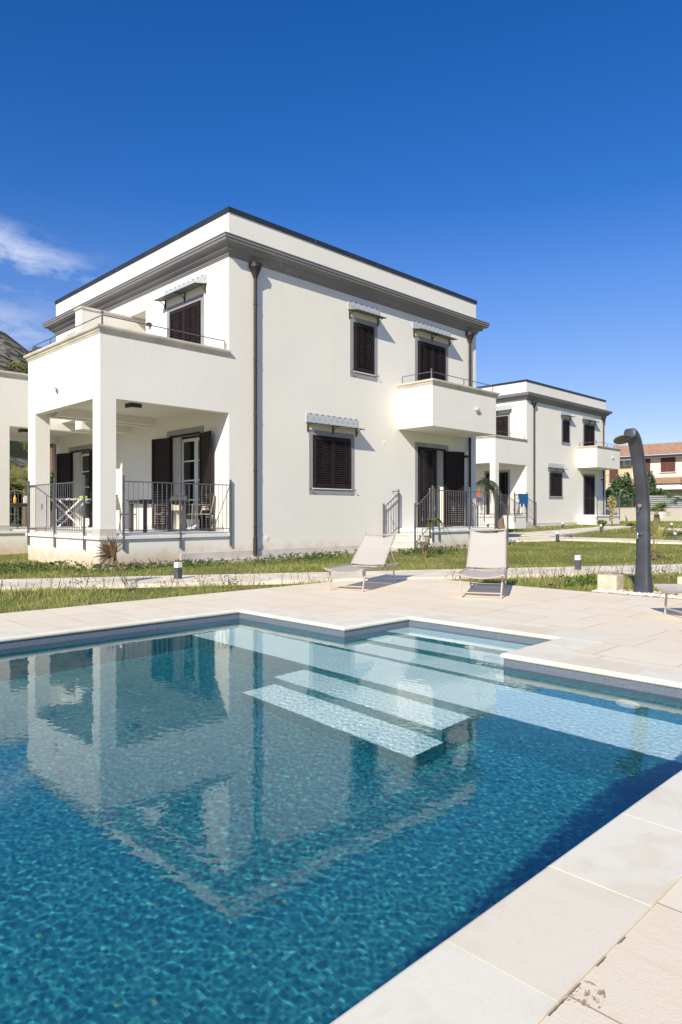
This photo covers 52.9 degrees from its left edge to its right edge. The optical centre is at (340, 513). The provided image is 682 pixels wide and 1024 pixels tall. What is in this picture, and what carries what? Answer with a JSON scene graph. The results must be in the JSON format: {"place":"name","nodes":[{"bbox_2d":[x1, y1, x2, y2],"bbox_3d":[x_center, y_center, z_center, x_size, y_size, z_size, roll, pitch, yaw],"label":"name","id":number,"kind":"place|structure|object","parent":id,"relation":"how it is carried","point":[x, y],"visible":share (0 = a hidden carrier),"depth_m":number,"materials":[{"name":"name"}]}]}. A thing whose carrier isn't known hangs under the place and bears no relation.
{"place":"outdoors","nodes":[
{"label":"outdoors","id":0,"kind":"place"},
{"bbox_2d":[0,331,28,488],"bbox_3d":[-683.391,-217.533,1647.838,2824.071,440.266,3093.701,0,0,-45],"label":"hills","id":1,"kind":"structure","parent":0,"point":[11,349],"depth_m":1082.01,"materials":[{"name":"green plant"}]},
{"bbox_2d":[0,618,681,1023],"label":"pool water","id":2,"kind":"structure","parent":0,"point":[238,820],"depth_m":2.85,"materials":[{"name":"blue liquid"}]},
{"bbox_2d":[0,579,681,1023],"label":"pool deck","id":3,"kind":"structure","parent":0,"point":[634,977],"depth_m":7.15,"materials":[{"name":"stone"}]},
{"bbox_2d":[324,532,398,591],"bbox_3d":[0.341,0.695,10.364,0.602,0.817,1.534,0,0,24],"label":"sun lounger","id":4,"kind":"object","parent":3,"relation":"on","point":[372,552],"visible":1,"depth_m":10.66,"materials":[{"name":"white fabric"}]},
{"bbox_2d":[457,526,508,598],"bbox_3d":[2.019,0.643,9.621,0.602,0.921,1.654,0,0,16],"label":"sun lounger","id":5,"kind":"object","parent":3,"relation":"on","point":[487,550],"visible":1,"depth_m":9.97,"materials":[{"name":"white fabric"}]},
{"bbox_2d":[653,584,681,614],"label":"sun lounger","id":6,"kind":"object","parent":3,"relation":"on","point":[673,588],"visible":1,"depth_m":7.45,"materials":[{"name":"white fabric"}]},
{"bbox_2d":[0,520,681,612],"bbox_3d":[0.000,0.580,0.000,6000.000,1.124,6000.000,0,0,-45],"label":"lawn","id":7,"kind":"structure","parent":0,"point":[513,561],"depth_m":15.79,"materials":[{"name":"green plant"}]},
{"bbox_2d":[10,469,22,519],"bbox_3d":[-18.324,-0.923,36.106,2.850,3.521,2.273,0,0,-45],"label":"shrub","id":8,"kind":"object","parent":7,"relation":"on","point":[14,485],"visible":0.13,"depth_m":36.32,"materials":[{"name":"green plant"}]},
{"bbox_2d":[10,484,26,526],"bbox_3d":[-17.106,-0.451,36.813,2.949,2.545,2.060,0,0,-45],"label":"shrub","id":9,"kind":"object","parent":7,"relation":"on","point":[20,512],"visible":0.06,"depth_m":36.46,"materials":[{"name":"green plant"}]},
{"bbox_2d":[10,479,27,526],"bbox_3d":[-18.425,-0.613,37.932,2.979,2.831,2.045,0,0,-45],"label":"shrub","id":10,"kind":"object","parent":7,"relation":"on","point":[17,494],"visible":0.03,"depth_m":37.88,"materials":[{"name":"green plant"}]},
{"bbox_2d":[2,346,55,522],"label":"eucalyptus tree","id":11,"kind":"object","parent":7,"relation":"on","point":[52,446],"visible":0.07,"depth_m":43.83,"materials":[{"name":"green plant"}]},
{"bbox_2d":[10,463,51,526],"bbox_3d":[-15.539,-0.873,34.145,2.886,3.481,2.908,0,0,-45],"label":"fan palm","id":12,"kind":"object","parent":7,"relation":"on","point":[19,473],"visible":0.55,"depth_m":33.65,"materials":[{"name":"green plant"}]},
{"bbox_2d":[10,472,55,523],"bbox_3d":[-16.697,-0.799,37.988,2.643,3.207,2.226,0,0,10],"label":"shrub","id":13,"kind":"object","parent":7,"relation":"on","point":[51,477],"visible":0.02,"depth_m":37.98,"materials":[{"name":"green plant"}]},
{"bbox_2d":[93,532,130,590],"bbox_3d":[-3.403,0.682,10.427,0.943,0.882,0.428,0,0,31],"label":"dead palm","id":14,"kind":"object","parent":7,"relation":"on","point":[111,549],"visible":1,"depth_m":10.51,"materials":[{"name":"brown plant"}]},
{"bbox_2d":[0,206,508,569],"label":"villa","id":15,"kind":"object","parent":7,"relation":"on","point":[276,390],"visible":0.95,"depth_m":17.71,"materials":[{"name":"paint"}]},
{"bbox_2d":[10,505,17,528],"bbox_3d":[-9.216,-0.025,18.618,0.568,0.875,0.614,0,0,15],"label":"armchair","id":16,"kind":"object","parent":15,"relation":"on","point":[16,514],"visible":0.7,"depth_m":18.81,"materials":[{"name":"grey metal"}]},
{"bbox_2d":[10,503,26,506],"bbox_3d":[-9.950,0.043,21.085,1.200,0.735,0.800,0,0,-45],"label":"terrace table","id":17,"kind":"object","parent":15,"relation":"on","point":[22,504],"visible":0.05,"depth_m":20.83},
{"bbox_2d":[51,498,90,527],"bbox_3d":[-8.116,-0.030,20.507,1.080,0.870,0.720,0,0,-1],"label":"drying rack","id":18,"kind":"object","parent":15,"relation":"on","point":[70,515],"visible":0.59,"depth_m":20.23,"materials":[{"name":"white metal"}]},
{"bbox_2d":[56,444,92,526],"bbox_3d":[-8.158,-0.870,21.698,0.586,2.560,2.733,0,0,-45],"label":"terrace door","id":19,"kind":"structure","parent":15,"relation":"in","point":[64,461],"depth_m":22.15,"materials":[{"name":"brown paint"}]},
{"bbox_2d":[116,495,136,531],"bbox_3d":[-5.217,-0.025,16.121,0.614,0.875,0.568,0,0,25],"label":"armchair","id":20,"kind":"object","parent":15,"relation":"on","point":[118,507],"visible":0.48,"depth_m":16.24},
{"bbox_2d":[125,499,189,531],"bbox_3d":[-4.252,0.043,15.919,1.200,0.735,0.800,0,0,-45],"label":"terrace table","id":21,"kind":"object","parent":15,"relation":"on","point":[151,501],"visible":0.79,"depth_m":15.76,"materials":[{"name":"grey metal"}]},
{"bbox_2d":[154,495,187,530],"bbox_3d":[-4.176,-0.025,16.899,0.568,0.875,0.614,0,0,25],"label":"armchair","id":22,"kind":"object","parent":15,"relation":"on","point":[175,506],"visible":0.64,"depth_m":17.05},
{"bbox_2d":[152,426,210,530],"bbox_3d":[-3.856,-0.870,17.361,0.551,2.560,2.739,0,0,-45],"label":"terrace door","id":23,"kind":"structure","parent":15,"relation":"in","point":[196,450],"depth_m":17.76,"materials":[{"name":"brown paint"}]},
{"bbox_2d":[167,293,203,344],"bbox_3d":[-3.855,-4.108,17.357,0.296,2.515,1.719,0,0,-45],"label":"balcony door","id":24,"kind":"structure","parent":15,"relation":"in","point":[191,320],"depth_m":17.22,"materials":[{"name":"grey paint"}]},
{"bbox_2d":[186,494,213,531],"bbox_3d":[-3.386,-0.025,16.286,0.614,0.875,0.568,0,0,-37],"label":"armchair","id":25,"kind":"object","parent":15,"relation":"on","point":[212,499],"visible":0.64,"depth_m":16.21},
{"bbox_2d":[309,429,356,494],"bbox_3d":[-0.287,-1.350,18.328,1.678,1.670,0.357,0,0,-45],"label":"window","id":26,"kind":"structure","parent":15,"relation":"in","point":[327,462],"depth_m":18.24,"materials":[{"name":"brown paint"}]},
{"bbox_2d":[350,316,378,380],"bbox_3d":[0.583,-4.592,19.185,1.108,1.645,0.357,0,0,-45],"label":"window","id":27,"kind":"structure","parent":15,"relation":"in","point":[359,327],"depth_m":19.12,"materials":[{"name":"grey paint"}]},
{"bbox_2d":[415,335,447,380],"bbox_3d":[2.743,-4.125,21.359,1.660,2.550,0.296,0,0,-45],"label":"balcony door","id":28,"kind":"structure","parent":15,"relation":"in","point":[427,352],"depth_m":21.24,"materials":[{"name":"grey paint"}]},
{"bbox_2d":[415,442,463,527],"bbox_3d":[2.969,-0.885,21.517,2.188,2.590,0.649,0,0,-45],"label":"terrace door","id":29,"kind":"structure","parent":15,"relation":"in","point":[425,453],"depth_m":21.78,"materials":[{"name":"brown paint"}]},
{"bbox_2d":[0,534,677,583],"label":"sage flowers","id":30,"kind":"object","parent":7,"relation":"on","point":[570,535],"visible":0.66,"depth_m":13.56,"materials":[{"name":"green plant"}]},
{"bbox_2d":[0,535,678,589],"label":"broadleaf weeds","id":31,"kind":"object","parent":7,"relation":"on","point":[582,580],"visible":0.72,"depth_m":14.05,"materials":[{"name":"green plant"}]},
{"bbox_2d":[0,552,681,599],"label":"wild weeds","id":32,"kind":"object","parent":7,"relation":"on","point":[168,584],"visible":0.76,"depth_m":11.30,"materials":[{"name":"green plant"}]},
{"bbox_2d":[417,518,449,557],"bbox_3d":[2.316,0.619,17.098,1.025,1.063,0.574,0,0,16],"label":"young palm","id":33,"kind":"object","parent":7,"relation":"on","point":[431,522],"visible":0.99,"depth_m":17.16,"materials":[{"name":"green plant"}]},
{"bbox_2d":[476,497,481,514],"bbox_3d":[6.541,-0.383,33.014,0.468,0.869,0.498,0,0,15],"label":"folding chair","id":34,"kind":"object","parent":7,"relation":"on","point":[479,501],"visible":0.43,"depth_m":33.10,"materials":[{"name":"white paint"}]},
{"bbox_2d":[476,478,506,538],"bbox_3d":[5.306,-0.140,25.578,1.600,2.470,2.259,0,0,8],"label":"leaning palm","id":35,"kind":"object","parent":7,"relation":"on","point":[491,485],"visible":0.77,"depth_m":25.54,"materials":[{"name":"green plant"}]},
{"bbox_2d":[476,379,621,528],"bbox_3d":[9.751,-3.205,43.852,13.543,8.590,11.596,0,0,-45],"label":"villa","id":36,"kind":"object","parent":7,"relation":"on","point":[549,453],"visible":0.59,"depth_m":39.93,"materials":[{"name":"paint"}]},
{"bbox_2d":[484,470,509,514],"bbox_3d":[9.068,-1.230,39.614,0.296,2.560,1.712,0,0,-45],"label":"terrace door","id":37,"kind":"structure","parent":36,"relation":"in","point":[504,475],"depth_m":39.29,"materials":[{"name":"grey paint"}]},
{"bbox_2d":[496,413,509,436],"bbox_3d":[9.071,-4.468,39.612,0.296,2.515,1.719,0,0,-45],"label":"balcony door","id":38,"kind":"structure","parent":36,"relation":"in","point":[502,420],"depth_m":39.25,"materials":[{"name":"grey paint"}]},
{"bbox_2d":[518,494,527,506],"bbox_3d":[9.477,-0.691,35.679,0.900,0.719,0.079,0,0,-45],"label":"towel","id":39,"kind":"object","parent":36,"relation":"hanging from","point":[522,498],"visible":1,"depth_m":35.65,"materials":[{"name":"blue fabric"}]},
{"bbox_2d":[549,470,562,498],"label":"window","id":40,"kind":"structure","parent":36,"relation":"in","point":[555,488],"depth_m":40.50,"materials":[{"name":"grey paint"}]},
{"bbox_2d":[561,418,569,445],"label":"window","id":41,"kind":"structure","parent":36,"relation":"in","point":[564,441],"depth_m":41.28,"materials":[{"name":"grey paint"}]},
{"bbox_2d":[583,422,594,445],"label":"balcony door","id":42,"kind":"structure","parent":36,"relation":"in","point":[587,434],"depth_m":43.49,"materials":[{"name":"grey paint"}]},
{"bbox_2d":[583,473,594,514],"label":"terrace door","id":43,"kind":"structure","parent":36,"relation":"in","point":[588,502],"depth_m":43.49,"materials":[{"name":"grey paint"}]},
{"bbox_2d":[555,531,559,540],"bbox_3d":[7.542,0.777,23.900,0.130,0.335,0.130,0,0,33],"label":"bollard light","id":44,"kind":"object","parent":7,"relation":"on","point":[557,535],"visible":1,"depth_m":23.85,"materials":[{"name":"grey paint"}]},
{"bbox_2d":[596,520,606,528],"bbox_3d":[12.943,0.541,34.012,0.496,0.561,0.545,0,0,-45],"label":"sapling","id":45,"kind":"object","parent":7,"relation":"on","point":[602,522],"visible":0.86,"depth_m":33.93,"materials":[{"name":"green plant"}]},
{"bbox_2d":[607,495,616,525],"bbox_3d":[14.800,-0.138,37.506,0.514,1.791,0.530,0,0,-45],"label":"sapling","id":46,"kind":"object","parent":7,"relation":"on","point":[611,508],"visible":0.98,"depth_m":37.47,"materials":[{"name":"green plant"}]},
{"bbox_2d":[606,488,624,507],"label":"oleander bush","id":47,"kind":"object","parent":7,"relation":"on","point":[610,491],"visible":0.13,"depth_m":52.82,"materials":[{"name":"green plant"}]},
{"bbox_2d":[607,472,633,494],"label":"oleander bush","id":48,"kind":"object","parent":7,"relation":"on","point":[623,482],"visible":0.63,"depth_m":54.28,"materials":[{"name":"green plant"}]},
{"bbox_2d":[614,483,635,507],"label":"oleander bush","id":49,"kind":"object","parent":7,"relation":"on","point":[622,494],"visible":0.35,"depth_m":53.75,"materials":[{"name":"green plant"}]},
{"bbox_2d":[623,515,635,531],"bbox_3d":[13.428,0.473,31.491,1.535,0.903,1.430,0,0,-45],"label":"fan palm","id":50,"kind":"object","parent":7,"relation":"on","point":[633,525],"visible":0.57,"depth_m":31.47,"materials":[{"name":"green plant"}]},
{"bbox_2d":[606,442,681,507],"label":"tiled house","id":51,"kind":"structure","parent":7,"relation":"on","point":[667,471],"depth_m":69.20,"materials":[{"name":"paint"}]},
{"bbox_2d":[608,470,617,483],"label":"window","id":52,"kind":"structure","parent":51,"relation":"in","point":[612,473],"depth_m":72.88,"materials":[{"name":"red wood"}]},
{"bbox_2d":[645,458,649,472],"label":"window","id":53,"kind":"structure","parent":51,"relation":"in","point":[647,460],"depth_m":69.90,"materials":[{"name":"red wood"}]},
{"bbox_2d":[659,457,674,472],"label":"window","id":54,"kind":"structure","parent":51,"relation":"in","point":[667,464],"depth_m":68.65,"materials":[{"name":"red wood"}]},
{"bbox_2d":[606,508,681,520],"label":"boundary wall","id":55,"kind":"structure","parent":7,"relation":"on","point":[675,514],"depth_m":50.00,"materials":[{"name":"stone"}]},
{"bbox_2d":[610,496,632,507],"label":"fence","id":56,"kind":"object","parent":55,"relation":"on","point":[625,502],"visible":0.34,"depth_m":50.09,"materials":[{"name":"grey metal"}]},
{"bbox_2d":[649,495,681,507],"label":"louvre fence","id":57,"kind":"object","parent":55,"relation":"on","point":[664,500],"visible":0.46,"depth_m":50.08,"materials":[{"name":"grey metal"}]},
{"bbox_2d":[647,470,656,488],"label":"oleander bush","id":58,"kind":"object","parent":7,"relation":"on","point":[651,480],"visible":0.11,"depth_m":56.44,"materials":[{"name":"green plant"}]},
{"bbox_2d":[634,517,679,559],"bbox_3d":[7.540,0.625,16.380,1.474,1.207,1.044,0,0,-45],"label":"fan palm","id":59,"kind":"object","parent":7,"relation":"on","point":[655,532],"visible":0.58,"depth_m":16.43,"materials":[{"name":"green plant"}]},
{"bbox_2d":[650,501,670,523],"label":"fan palm","id":60,"kind":"object","parent":7,"relation":"on","point":[659,509],"visible":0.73,"depth_m":42.34,"materials":[{"name":"green plant"}]},
{"bbox_2d":[649,487,672,507],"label":"oleander bush","id":61,"kind":"object","parent":7,"relation":"on","point":[654,492],"visible":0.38,"depth_m":52.16,"materials":[{"name":"green plant"}]},
{"bbox_2d":[660,477,681,505],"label":"fan palm","id":62,"kind":"object","parent":7,"relation":"on","point":[676,499],"visible":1,"depth_m":27.44,"materials":[{"name":"green plant"}]},
{"bbox_2d":[0,564,681,590],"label":"garden path","id":63,"kind":"structure","parent":0,"point":[399,574],"depth_m":11.55,"materials":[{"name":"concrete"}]},
{"bbox_2d":[174,562,181,578],"bbox_3d":[-2.693,0.963,11.333,0.130,0.335,0.130,0,0,33],"label":"bollard light","id":64,"kind":"object","parent":63,"relation":"on","point":[177,567],"visible":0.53,"depth_m":11.30,"materials":[{"name":"grey paint"}]},
{"bbox_2d":[575,555,580,569],"bbox_3d":[4.554,0.963,13.184,0.130,0.335,0.130,0,0,33],"label":"bollard light","id":65,"kind":"object","parent":63,"relation":"on","point":[578,560],"visible":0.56,"depth_m":13.15,"materials":[{"name":"grey paint"}]},
{"bbox_2d":[0,0,681,459],"label":"sky","id":66,"kind":"structure","parent":0,"point":[520,159],"materials":[{"name":"blue"}]},
{"bbox_2d":[506,526,632,536],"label":"garden path","id":67,"kind":"structure","parent":0,"point":[550,533],"depth_m":29.96,"materials":[{"name":"beige stone"}]},
{"bbox_2d":[506,537,681,543],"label":"garden path","id":68,"kind":"structure","parent":0,"point":[538,539],"depth_m":24.35,"materials":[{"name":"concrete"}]},
{"bbox_2d":[587,589,681,599],"bbox_3d":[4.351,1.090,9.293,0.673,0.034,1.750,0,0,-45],"label":"gravel","id":69,"kind":"structure","parent":0,"point":[671,596],"depth_m":9.37,"materials":[{"name":"white gravel"}]},
{"bbox_2d":[597,574,622,590],"bbox_3d":[3.888,0.998,9.901,0.240,0.245,0.280,0,0,-45],"label":"stone block","id":70,"kind":"object","parent":69,"relation":"on","point":[612,582],"depth_m":9.81,"materials":[{"name":"stone"}]},
{"bbox_2d":[613,428,658,593],"bbox_3d":[4.062,-0.019,9.451,0.743,2.279,0.375,0,0,-45],"label":"outdoor shower","id":71,"kind":"object","parent":69,"relation":"on","point":[643,582],"visible":0.98,"depth_m":9.50,"materials":[{"name":"grey plastic"}]},
{"bbox_2d":[677,576,681,596],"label":"stone block","id":72,"kind":"object","parent":69,"relation":"on","point":[679,579],"depth_m":9.00,"materials":[{"name":"stone"}]},
{"bbox_2d":[634,527,681,530],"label":"garden path","id":73,"kind":"structure","parent":0,"point":[678,529],"depth_m":33.76,"materials":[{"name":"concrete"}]},
{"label":"coping mortar bed","id":74,"kind":"structure","parent":0,"visible":0},
{"bbox_2d":[0,604,681,1023],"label":"pool coping","id":75,"kind":"object","parent":74,"relation":"on","point":[540,946],"visible":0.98,"depth_m":1.92,"materials":[{"name":"stone"}]},
{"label":"pool basin","id":76,"kind":"structure","parent":0,"visible":0},
{"bbox_2d":[0,613,681,697],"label":"pool rim tiles","id":77,"kind":"object","parent":76,"relation":"attached to","point":[639,686],"visible":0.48,"depth_m":6.61,"materials":[{"name":"beige stone"}]},
{"bbox_2d":[1,613,677,688],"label":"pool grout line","id":78,"kind":"object","parent":77,"relation":"on","point":[354,629],"visible":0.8,"depth_m":6.65,"materials":[{"name":"grey concrete"}]}
]}

